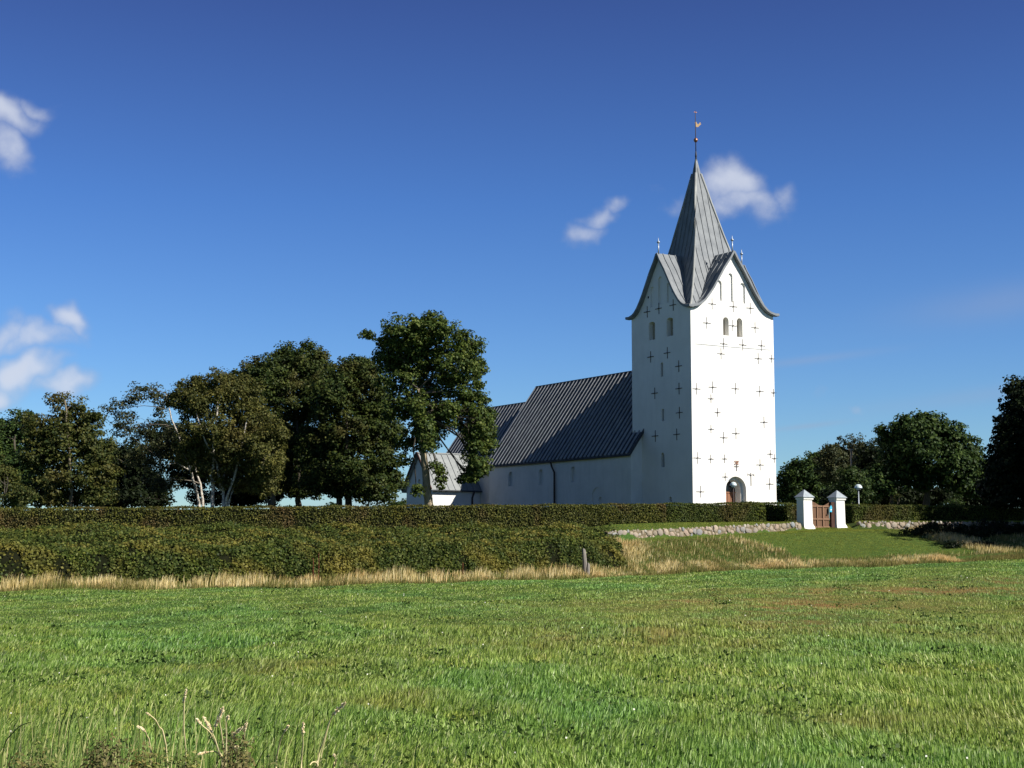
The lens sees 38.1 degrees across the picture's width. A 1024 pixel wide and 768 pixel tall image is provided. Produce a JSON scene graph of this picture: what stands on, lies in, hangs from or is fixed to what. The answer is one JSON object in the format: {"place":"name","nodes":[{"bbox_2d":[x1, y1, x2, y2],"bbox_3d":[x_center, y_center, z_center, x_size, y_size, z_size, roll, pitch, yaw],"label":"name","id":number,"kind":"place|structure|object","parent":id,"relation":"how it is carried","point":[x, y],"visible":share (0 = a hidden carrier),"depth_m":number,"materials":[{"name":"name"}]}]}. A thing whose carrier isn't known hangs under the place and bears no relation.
{"place":"outdoors","nodes":[
{"label":"outdoors","id":0,"kind":"place"},
{"bbox_2d":[0,664,526,767],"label":"tall grass","id":1,"kind":"structure","parent":0,"point":[61,755],"depth_m":8.87,"materials":[{"name":"green plant"}]},
{"bbox_2d":[0,553,965,590],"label":"dry grass","id":2,"kind":"structure","parent":0,"point":[224,581],"depth_m":68.11,"materials":[{"name":"plant"}]},
{"bbox_2d":[0,573,1023,767],"bbox_3d":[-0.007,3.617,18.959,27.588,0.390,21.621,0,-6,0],"label":"meadow grass","id":3,"kind":"structure","parent":0,"point":[727,743],"depth_m":16.02,"materials":[{"name":"green plant"}]},
{"bbox_2d":[0,521,1023,767],"bbox_3d":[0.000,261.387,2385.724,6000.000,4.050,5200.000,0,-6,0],"label":"field","id":4,"kind":"structure","parent":0,"point":[846,549],"depth_m":45.64,"materials":[{"name":"green plant"}]},
{"bbox_2d":[1,721,30,767],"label":"grass stalk","id":5,"kind":"object","parent":4,"relation":"on","point":[6,741],"depth_m":7.58,"materials":[{"name":"green plant"}]},
{"bbox_2d":[0,454,39,507],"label":"leafy bush","id":6,"kind":"object","parent":4,"relation":"on","point":[19,497],"visible":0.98,"depth_m":83.39,"materials":[{"name":"green plant"}]},
{"bbox_2d":[0,407,42,501],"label":"broad tree","id":7,"kind":"object","parent":4,"relation":"on","point":[11,437],"visible":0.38,"depth_m":121.89,"materials":[{"name":"green plant"}]},
{"bbox_2d":[3,748,54,767],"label":"weed plant","id":8,"kind":"object","parent":4,"relation":"on","point":[20,765],"visible":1,"depth_m":6.85,"materials":[{"name":"green plant"}]},
{"bbox_2d":[18,737,65,767],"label":"weed plant","id":9,"kind":"object","parent":4,"relation":"on","point":[51,762],"visible":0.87,"depth_m":7.25,"materials":[{"name":"green plant"}]},
{"bbox_2d":[56,703,68,765],"bbox_3d":[-2.333,2.036,7.655,0.017,0.782,0.240,3,-7,-29],"label":"grass stalk","id":10,"kind":"object","parent":4,"relation":"on","point":[60,731],"depth_m":7.70,"materials":[{"name":"green plant"}]},
{"bbox_2d":[13,391,125,509],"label":"oak tree","id":11,"kind":"object","parent":4,"relation":"on","point":[49,444],"visible":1,"depth_m":98.26,"materials":[{"name":"green plant"}]},
{"bbox_2d":[66,708,74,767],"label":"grass stalk","id":12,"kind":"object","parent":4,"relation":"on","point":[68,738],"depth_m":7.84,"materials":[{"name":"green plant"}]},
{"bbox_2d":[75,710,83,767],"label":"grass stalk","id":13,"kind":"object","parent":4,"relation":"on","point":[80,738],"depth_m":7.96,"materials":[{"name":"green plant"}]},
{"bbox_2d":[72,748,119,767],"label":"weed plant","id":14,"kind":"object","parent":4,"relation":"on","point":[93,760],"visible":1,"depth_m":6.84,"materials":[{"name":"green plant"}]},
{"bbox_2d":[85,729,126,767],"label":"weed plant","id":15,"kind":"object","parent":4,"relation":"on","point":[103,748],"visible":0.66,"depth_m":7.33,"materials":[{"name":"green plant"}]},
{"bbox_2d":[93,437,177,509],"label":"broad tree","id":16,"kind":"object","parent":4,"relation":"on","point":[132,491],"visible":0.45,"depth_m":117.96,"materials":[{"name":"green plant"}]},
{"bbox_2d":[138,708,139,763],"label":"grass stalk","id":17,"kind":"object","parent":4,"relation":"on","point":[139,734],"depth_m":8.08,"materials":[{"name":"plant"}]},
{"bbox_2d":[120,738,164,767],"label":"weed plant","id":18,"kind":"object","parent":4,"relation":"on","point":[139,755],"visible":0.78,"depth_m":7.22,"materials":[{"name":"green plant"}]},
{"bbox_2d":[137,725,150,763],"bbox_3d":[-1.804,2.031,7.282,0.034,0.720,0.214,-1,-6,6],"label":"grass stalk","id":19,"kind":"object","parent":4,"relation":"on","point":[141,728],"depth_m":7.29,"materials":[{"name":"beige plant"}]},
{"bbox_2d":[98,381,203,506],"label":"birch tree","id":20,"kind":"object","parent":4,"relation":"on","point":[155,394],"visible":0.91,"depth_m":103.89,"materials":[{"name":"green plant"}]},
{"bbox_2d":[132,751,173,767],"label":"weed plant","id":21,"kind":"object","parent":4,"relation":"on","point":[153,764],"visible":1,"depth_m":6.85,"materials":[{"name":"green plant"}]},
{"bbox_2d":[154,704,156,761],"bbox_3d":[-1.973,2.119,8.171,0.015,0.722,0.213,1,-6,-13],"label":"grass stalk","id":22,"kind":"object","parent":4,"relation":"on","point":[155,729],"depth_m":8.22,"materials":[{"name":"green plant"}]},
{"bbox_2d":[146,712,167,767],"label":"grass stalk","id":23,"kind":"object","parent":4,"relation":"on","point":[147,713],"depth_m":7.48,"materials":[{"name":"beige plant"}]},
{"bbox_2d":[182,689,186,767],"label":"grass stalk","id":24,"kind":"object","parent":4,"relation":"on","point":[184,697],"depth_m":7.30,"materials":[{"name":"plant"}]},
{"bbox_2d":[169,750,204,767],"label":"weed plant","id":25,"kind":"object","parent":4,"relation":"on","point":[183,759],"visible":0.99,"depth_m":7.13,"materials":[{"name":"green plant"}]},
{"bbox_2d":[196,718,221,766],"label":"grass stalk","id":26,"kind":"object","parent":4,"relation":"on","point":[198,720],"depth_m":7.53,"materials":[{"name":"beige plant"}]},
{"bbox_2d":[197,751,221,758],"bbox_3d":[-1.500,2.116,7.392,0.026,0.577,0.230,-3,-7,24],"label":"grass stalk","id":27,"kind":"object","parent":4,"relation":"on","point":[202,753],"depth_m":7.36,"materials":[{"name":"beige plant"}]},
{"bbox_2d":[137,419,282,508],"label":"broad tree","id":28,"kind":"object","parent":4,"relation":"on","point":[241,499],"visible":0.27,"depth_m":123.01,"materials":[{"name":"green plant"}]},
{"bbox_2d":[202,716,222,767],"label":"grass stalk","id":29,"kind":"object","parent":4,"relation":"on","point":[207,723],"depth_m":7.17,"materials":[{"name":"beige plant"}]},
{"bbox_2d":[214,707,224,752],"bbox_3d":[-1.467,2.006,7.403,0.059,0.798,0.216,1,-6,-7],"label":"grass stalk","id":30,"kind":"object","parent":4,"relation":"on","point":[217,718],"depth_m":7.40,"materials":[{"name":"beige plant"}]},
{"bbox_2d":[224,715,229,766],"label":"grass stalk","id":31,"kind":"object","parent":4,"relation":"on","point":[227,717],"depth_m":7.19,"materials":[{"name":"beige plant"}]},
{"bbox_2d":[161,366,293,507],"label":"birch tree","id":32,"kind":"object","parent":4,"relation":"on","point":[230,440],"visible":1,"depth_m":98.46,"materials":[{"name":"green plant"}]},
{"bbox_2d":[216,728,254,767],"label":"weed plant","id":33,"kind":"object","parent":4,"relation":"on","point":[235,739],"visible":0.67,"depth_m":7.32,"materials":[{"name":"green plant"}]},
{"bbox_2d":[229,726,242,749],"bbox_3d":[-1.405,2.053,7.397,0.032,0.703,0.246,4,-7,-30],"label":"grass stalk","id":34,"kind":"object","parent":4,"relation":"on","point":[238,730],"depth_m":7.37,"materials":[{"name":"beige plant"}]},
{"bbox_2d":[221,745,257,767],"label":"weed plant","id":35,"kind":"object","parent":4,"relation":"on","point":[244,765],"visible":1,"depth_m":6.93,"materials":[{"name":"green plant"}]},
{"bbox_2d":[243,722,247,750],"bbox_3d":[-1.341,2.045,7.403,0.026,0.723,0.213,1,-6,-11],"label":"grass stalk","id":36,"kind":"object","parent":4,"relation":"on","point":[245,727],"depth_m":7.39,"materials":[{"name":"beige plant"}]},
{"bbox_2d":[234,405,304,508],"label":"maple tree","id":37,"kind":"object","parent":4,"relation":"on","point":[288,471],"visible":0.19,"depth_m":116.33,"materials":[{"name":"green plant"}]},
{"bbox_2d":[261,753,287,767],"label":"weed plant","id":38,"kind":"object","parent":4,"relation":"on","point":[276,765],"visible":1,"depth_m":6.95,"materials":[{"name":"green plant"}]},
{"bbox_2d":[221,336,334,505],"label":"maple tree","id":39,"kind":"object","parent":4,"relation":"on","point":[286,372],"visible":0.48,"depth_m":120.55,"materials":[{"name":"green plant"}]},
{"bbox_2d":[275,725,289,767],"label":"grass stalk","id":40,"kind":"object","parent":4,"relation":"on","point":[287,726],"depth_m":7.18,"materials":[{"name":"plant"}]},
{"bbox_2d":[300,722,304,767],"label":"grass stalk","id":41,"kind":"object","parent":4,"relation":"on","point":[303,727],"depth_m":6.94,"materials":[{"name":"beige plant"}]},
{"bbox_2d":[0,519,627,584],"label":"bank shrubs","id":42,"kind":"object","parent":4,"relation":"on","point":[93,549],"visible":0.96,"depth_m":69.23,"materials":[{"name":"green plant"}]},
{"bbox_2d":[313,705,314,767],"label":"grass stalk","id":43,"kind":"object","parent":4,"relation":"on","point":[314,733],"depth_m":8.35,"materials":[{"name":"green plant"}]},
{"bbox_2d":[306,758,327,767],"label":"weed plant","id":44,"kind":"object","parent":4,"relation":"on","point":[320,763],"visible":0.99,"depth_m":6.94,"materials":[{"name":"green plant"}]},
{"bbox_2d":[317,701,345,765],"bbox_3d":[-0.884,1.958,7.171,0.024,0.850,0.276,5,-8,-39],"label":"grass stalk","id":45,"kind":"object","parent":4,"relation":"on","point":[340,707],"depth_m":7.21,"materials":[{"name":"beige plant"}]},
{"bbox_2d":[0,503,666,531],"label":"hedge","id":46,"kind":"object","parent":4,"relation":"on","point":[508,515],"visible":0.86,"depth_m":80.55,"materials":[{"name":"green plant"}]},
{"bbox_2d":[288,353,410,507],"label":"maple tree","id":47,"kind":"object","parent":4,"relation":"on","point":[337,470],"visible":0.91,"depth_m":112.24,"materials":[{"name":"green plant"}]},
{"bbox_2d":[341,755,372,767],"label":"weed plant","id":48,"kind":"object","parent":4,"relation":"on","point":[350,764],"visible":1,"depth_m":7.04,"materials":[{"name":"green plant"}]},
{"bbox_2d":[386,498,406,507],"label":"distant bush","id":49,"kind":"object","parent":4,"relation":"on","point":[403,502],"visible":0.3,"depth_m":164.10,"materials":[{"name":"green plant"}]},
{"bbox_2d":[357,309,501,505],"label":"ash tree","id":50,"kind":"object","parent":4,"relation":"on","point":[396,355],"visible":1,"depth_m":103.47,"materials":[{"name":"green plant"}]},
{"bbox_2d":[4,577,972,767],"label":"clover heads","id":51,"kind":"object","parent":4,"relation":"on","point":[483,644],"visible":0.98,"depth_m":14.46,"materials":[{"name":"white plant"}]},
{"bbox_2d":[0,558,1023,631],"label":"meadow grass","id":52,"kind":"structure","parent":4,"relation":"on","point":[702,606],"depth_m":42.23,"materials":[{"name":"green plant"}]},
{"bbox_2d":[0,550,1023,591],"bbox_3d":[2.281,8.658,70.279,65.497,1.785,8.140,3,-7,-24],"label":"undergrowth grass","id":53,"kind":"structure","parent":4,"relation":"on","point":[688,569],"depth_m":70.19,"materials":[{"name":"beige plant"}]},
{"bbox_2d":[582,548,586,573],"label":"fence post","id":54,"kind":"object","parent":4,"relation":"on","point":[584,561],"visible":0.87,"depth_m":73.41,"materials":[{"name":"wood"}]},
{"bbox_2d":[586,562,589,573],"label":"fence post","id":55,"kind":"object","parent":4,"relation":"on","point":[588,568],"visible":0.8,"depth_m":72.79,"materials":[{"name":"wood"}]},
{"bbox_2d":[401,110,779,507],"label":"church","id":56,"kind":"structure","parent":4,"relation":"on","point":[683,410],"depth_m":119.95,"materials":[{"name":"white paint"}]},
{"bbox_2d":[726,493,734,504],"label":"door","id":57,"kind":"structure","parent":56,"relation":"in","point":[729,496],"depth_m":118.12,"materials":[{"name":"brown wood"}]},
{"bbox_2d":[603,522,800,537],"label":"stone wall","id":58,"kind":"structure","parent":4,"relation":"on","point":[715,530],"depth_m":86.41,"materials":[{"name":"grey stone"}]},
{"bbox_2d":[658,502,765,521],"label":"hedge","id":59,"kind":"object","parent":4,"relation":"on","point":[720,512],"visible":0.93,"depth_m":91.87,"materials":[{"name":"green plant"}]},
{"bbox_2d":[730,482,736,502],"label":"lamp post","id":60,"kind":"object","parent":4,"relation":"on","point":[733,484],"visible":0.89,"depth_m":107.71,"materials":[{"name":"metal"}]},
{"bbox_2d":[742,501,796,521],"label":"hedge","id":61,"kind":"object","parent":4,"relation":"on","point":[779,511],"visible":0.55,"depth_m":94.87,"materials":[{"name":"green plant"}]},
{"bbox_2d":[776,451,835,505],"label":"broad tree","id":62,"kind":"object","parent":4,"relation":"on","point":[802,476],"visible":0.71,"depth_m":148.48,"materials":[{"name":"green plant"}]},
{"bbox_2d":[605,520,1022,530],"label":"lawn","id":63,"kind":"structure","parent":4,"relation":"on","point":[689,525],"depth_m":88.79,"materials":[{"name":"green plant"}]},
{"bbox_2d":[975,375,1023,520],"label":"chestnut tree","id":64,"kind":"object","parent":63,"relation":"on","point":[1000,484],"visible":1,"depth_m":99.94,"materials":[{"name":"green plant"}]},
{"bbox_2d":[605,524,1023,571],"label":"rough grass","id":65,"kind":"structure","parent":4,"relation":"on","point":[784,553],"depth_m":81.99,"materials":[{"name":"plant"}]},
{"bbox_2d":[775,520,884,533],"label":"lawn","id":66,"kind":"structure","parent":4,"relation":"on","point":[830,528],"depth_m":92.14,"materials":[{"name":"green plant"}]},
{"bbox_2d":[794,490,814,528],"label":"gate pillar","id":67,"kind":"structure","parent":66,"relation":"on","point":[804,498],"depth_m":92.19,"materials":[{"name":"white paint"}]},
{"bbox_2d":[812,502,834,527],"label":"wooden gate","id":68,"kind":"structure","parent":67,"relation":"attached to","point":[821,515],"depth_m":93.22,"materials":[{"name":"wood"}]},
{"bbox_2d":[827,490,847,527],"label":"gate pillar","id":69,"kind":"structure","parent":4,"relation":"on","point":[837,498],"depth_m":93.76,"materials":[{"name":"white paint"}]},
{"bbox_2d":[811,432,878,486],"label":"broad tree","id":70,"kind":"object","parent":4,"relation":"on","point":[835,455],"visible":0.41,"depth_m":135.10,"materials":[{"name":"green plant"}]},
{"bbox_2d":[826,464,874,503],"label":"round bush","id":71,"kind":"object","parent":4,"relation":"on","point":[850,478],"visible":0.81,"depth_m":109.89,"materials":[{"name":"green plant"}]},
{"bbox_2d":[848,449,853,503],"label":"mast","id":72,"kind":"object","parent":4,"relation":"on","point":[851,459],"visible":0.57,"depth_m":118.03,"materials":[{"name":"grey metal"}]},
{"bbox_2d":[855,484,861,503],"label":"lamp post","id":73,"kind":"object","parent":4,"relation":"on","point":[858,487],"visible":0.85,"depth_m":100.21,"materials":[{"name":"grey metal"}]},
{"bbox_2d":[889,493,905,504],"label":"young conifer","id":74,"kind":"object","parent":4,"relation":"on","point":[897,500],"visible":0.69,"depth_m":103.25,"materials":[{"name":"green plant"}]},
{"bbox_2d":[815,442,990,507],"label":"dark thicket tree","id":75,"kind":"object","parent":4,"relation":"on","point":[938,495],"visible":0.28,"depth_m":121.97,"materials":[{"name":"green plant"}]},
{"bbox_2d":[858,408,986,504],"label":"chestnut tree","id":76,"kind":"object","parent":4,"relation":"on","point":[908,444],"visible":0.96,"depth_m":115.59,"materials":[{"name":"green plant"}]},
{"bbox_2d":[845,503,1023,522],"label":"hedge","id":77,"kind":"object","parent":4,"relation":"on","point":[872,512],"visible":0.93,"depth_m":97.80,"materials":[{"name":"green plant"}]},
{"bbox_2d":[856,521,1023,528],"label":"stone wall","id":78,"kind":"structure","parent":4,"relation":"on","point":[895,525],"depth_m":94.69,"materials":[{"name":"grey stone"}]},
{"bbox_2d":[899,520,989,535],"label":"bramble","id":79,"kind":"object","parent":4,"relation":"on","point":[932,527],"visible":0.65,"depth_m":91.07,"materials":[{"name":"green plant"}]},
{"bbox_2d":[938,493,964,507],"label":"young conifer","id":80,"kind":"object","parent":4,"relation":"on","point":[955,500],"visible":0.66,"depth_m":105.50,"materials":[{"name":"green plant"}]},
{"bbox_2d":[942,539,999,548],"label":"bramble","id":81,"kind":"object","parent":4,"relation":"on","point":[953,544],"visible":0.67,"depth_m":85.66,"materials":[{"name":"green plant"}]},
{"bbox_2d":[962,518,1023,539],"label":"bramble","id":82,"kind":"object","parent":4,"relation":"on","point":[998,527],"visible":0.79,"depth_m":91.66,"materials":[{"name":"green plant"}]},
{"bbox_2d":[0,0,1023,517],"label":"sky","id":83,"kind":"structure","parent":0,"point":[188,188],"materials":[{"name":"blue"}]},
{"bbox_2d":[624,529,969,559],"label":"lawn","id":84,"kind":"structure","parent":0,"point":[859,535],"depth_m":86.41,"materials":[{"name":"green plant"}]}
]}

